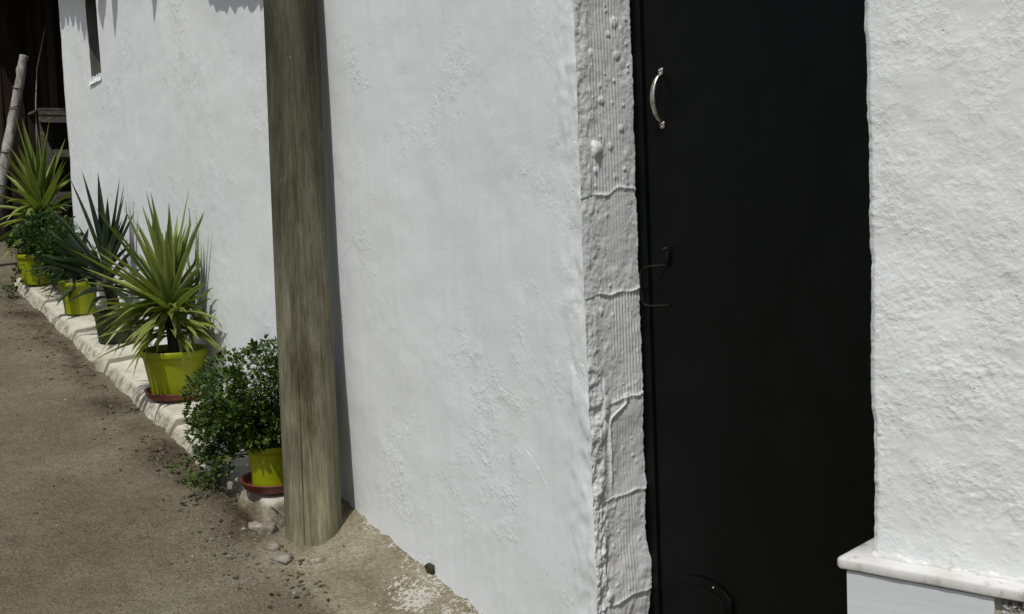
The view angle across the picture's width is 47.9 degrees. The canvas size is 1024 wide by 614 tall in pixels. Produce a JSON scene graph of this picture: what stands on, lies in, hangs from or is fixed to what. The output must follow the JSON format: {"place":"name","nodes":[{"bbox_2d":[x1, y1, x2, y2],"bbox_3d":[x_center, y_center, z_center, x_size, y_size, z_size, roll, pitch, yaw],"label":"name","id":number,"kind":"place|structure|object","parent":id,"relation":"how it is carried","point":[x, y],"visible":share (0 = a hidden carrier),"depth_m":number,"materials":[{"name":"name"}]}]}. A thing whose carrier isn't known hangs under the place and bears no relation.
{"place":"outdoors","nodes":[
{"label":"outdoors","id":0,"kind":"place"},
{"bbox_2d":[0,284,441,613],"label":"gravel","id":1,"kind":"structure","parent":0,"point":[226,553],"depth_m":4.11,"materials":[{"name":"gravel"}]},
{"bbox_2d":[0,240,482,613],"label":"road","id":2,"kind":"structure","parent":0,"point":[67,577],"depth_m":4.05,"materials":[{"name":"grey concrete"}]},
{"bbox_2d":[0,54,28,214],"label":"leaning log","id":3,"kind":"object","parent":2,"relation":"on","point":[15,104],"visible":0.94,"depth_m":8.40,"materials":[{"name":"grey wood"}]},
{"bbox_2d":[0,0,65,247],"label":"wooden shed","id":4,"kind":"structure","parent":2,"relation":"on","point":[24,24],"depth_m":9.47,"materials":[{"name":"brown wood"}]},
{"bbox_2d":[35,29,44,133],"bbox_3d":[-3.592,-1.263,8.830,0.154,1.741,0.012,-5,6,-33],"label":"thin stick","id":5,"kind":"object","parent":2,"relation":"on","point":[36,84],"visible":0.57,"depth_m":8.79,"materials":[{"name":"grey wood"}]},
{"bbox_2d":[2,200,82,296],"bbox_3d":[-2.950,-0.372,7.384,0.938,0.613,0.437,2,6,41],"label":"potted shrub","id":6,"kind":"object","parent":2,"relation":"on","point":[25,261],"visible":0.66,"depth_m":7.38,"materials":[{"name":"green plant"}]},
{"bbox_2d":[27,108,73,254],"bbox_3d":[-3.424,-0.940,8.850,0.406,1.120,0.440,-5,6,-33],"label":"wooden crate","id":7,"kind":"object","parent":2,"relation":"on","point":[57,136],"visible":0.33,"depth_m":8.89,"materials":[{"name":"brown wood"}]},
{"bbox_2d":[14,274,284,528],"bbox_3d":[-2.012,0.339,6.037,0.362,0.915,4.538,-5,6,-33],"label":"ledge","id":8,"kind":"object","parent":2,"relation":"on","point":[169,417],"visible":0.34,"depth_m":5.58,"materials":[{"name":"white stone"}]},
{"bbox_2d":[0,114,72,260],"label":"potted yucca","id":9,"kind":"object","parent":8,"relation":"on","point":[37,189],"visible":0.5,"depth_m":7.73,"materials":[{"name":"yellow-green plastic"},{"name":"leaf"},{"name":"soil"}]},
{"bbox_2d":[25,220,99,314],"bbox_3d":[-2.569,-0.237,6.793,0.475,0.559,0.426,-2,5,0],"label":"potted agave","id":10,"kind":"object","parent":8,"relation":"on","point":[71,287],"visible":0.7,"depth_m":6.74,"materials":[{"name":"plastic"}]},
{"bbox_2d":[31,172,139,342],"bbox_3d":[-2.262,-0.266,6.147,0.502,0.929,0.631,-6,6,-39],"label":"potted yucca","id":11,"kind":"object","parent":8,"relation":"on","point":[106,239],"visible":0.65,"depth_m":6.17,"materials":[{"name":"green plant"}]},
{"bbox_2d":[144,387,204,401],"bbox_3d":[-1.548,0.392,5.314,0.284,0.054,0.284,-2,5,0],"label":"saucer","id":12,"kind":"object","parent":8,"relation":"on","point":[158,397],"visible":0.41,"depth_m":5.19,"materials":[{"name":"red ceramic"}]},
{"bbox_2d":[71,191,227,394],"bbox_3d":[-1.679,-0.055,5.193,0.582,0.952,0.797,-6,6,-36],"label":"potted yucca","id":13,"kind":"object","parent":12,"relation":"on","point":[167,304],"visible":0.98,"depth_m":5.20,"materials":[{"name":"plant"}]},
{"bbox_2d":[160,334,282,494],"bbox_3d":[-1.074,0.411,4.433,0.385,0.647,0.907,-6,6,-38],"label":"potted shrub","id":14,"kind":"object","parent":8,"relation":"on","point":[248,421],"visible":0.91,"depth_m":4.22,"materials":[{"name":"green plant"}]},
{"bbox_2d":[240,472,283,494],"bbox_3d":[-0.881,0.646,4.271,0.250,0.052,0.250,-2,5,0],"label":"saucer","id":15,"kind":"object","parent":8,"relation":"on","point":[246,481],"visible":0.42,"depth_m":4.17,"materials":[{"name":"red plastic"}]},
{"bbox_2d":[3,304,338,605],"bbox_3d":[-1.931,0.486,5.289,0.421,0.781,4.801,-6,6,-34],"label":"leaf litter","id":16,"kind":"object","parent":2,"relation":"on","point":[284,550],"visible":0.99,"depth_m":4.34,"materials":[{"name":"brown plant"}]},
{"bbox_2d":[248,521,261,531],"bbox_3d":[-0.917,0.791,4.132,0.070,0.042,0.049,-3,5,-11],"label":"stone","id":17,"kind":"object","parent":2,"relation":"on","point":[254,525],"visible":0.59,"depth_m":4.11,"materials":[{"name":"beige stone"}]},
{"bbox_2d":[257,521,278,533],"bbox_3d":[-0.863,0.791,4.083,0.060,0.060,0.070,1,6,33],"label":"stone","id":18,"kind":"object","parent":2,"relation":"on","point":[268,527],"visible":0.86,"depth_m":4.06,"materials":[{"name":"grey stone"}]},
{"bbox_2d":[266,541,279,550],"bbox_3d":[-0.820,0.822,3.949,0.040,0.027,0.052,-5,5,-25],"label":"stone","id":19,"kind":"object","parent":2,"relation":"on","point":[271,546],"visible":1,"depth_m":3.93,"materials":[{"name":"grey stone"}]},
{"bbox_2d":[268,551,291,563],"bbox_3d":[-0.776,0.841,3.869,0.091,0.027,0.055,1,6,34],"label":"stone","id":20,"kind":"object","parent":2,"relation":"on","point":[281,557],"visible":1,"depth_m":3.85,"materials":[{"name":"grey stone"}]},
{"bbox_2d":[263,0,341,545],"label":"wooden post","id":21,"kind":"object","parent":2,"relation":"on","point":[310,448],"visible":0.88,"depth_m":3.95,"materials":[{"name":"brown wood"}]},
{"bbox_2d":[308,556,325,564],"bbox_3d":[-0.654,0.850,3.864,0.060,0.018,0.029,-5,5,-29],"label":"stone","id":22,"kind":"object","parent":2,"relation":"on","point":[314,560],"visible":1,"depth_m":3.85,"materials":[{"name":"beige stone"}]},
{"bbox_2d":[424,563,434,574],"bbox_3d":[-0.262,0.838,3.683,0.022,0.033,0.038,-5,6,-33],"label":"stone","id":23,"kind":"object","parent":2,"relation":"on","point":[429,568],"visible":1,"depth_m":3.67,"materials":[{"name":"stone"}]},
{"bbox_2d":[58,0,1023,613],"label":"house","id":24,"kind":"structure","parent":2,"relation":"on","point":[676,306],"depth_m":2.88,"materials":[{"name":"paint"}]},
{"bbox_2d":[85,0,101,85],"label":"window","id":25,"kind":"structure","parent":24,"relation":"in","point":[91,11],"depth_m":6.79,"materials":[{"name":"brown wood"}]},
{"bbox_2d":[629,0,874,613],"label":"door","id":26,"kind":"structure","parent":24,"relation":"in","point":[751,132],"depth_m":2.63,"materials":[{"name":"black paint"}]}
]}

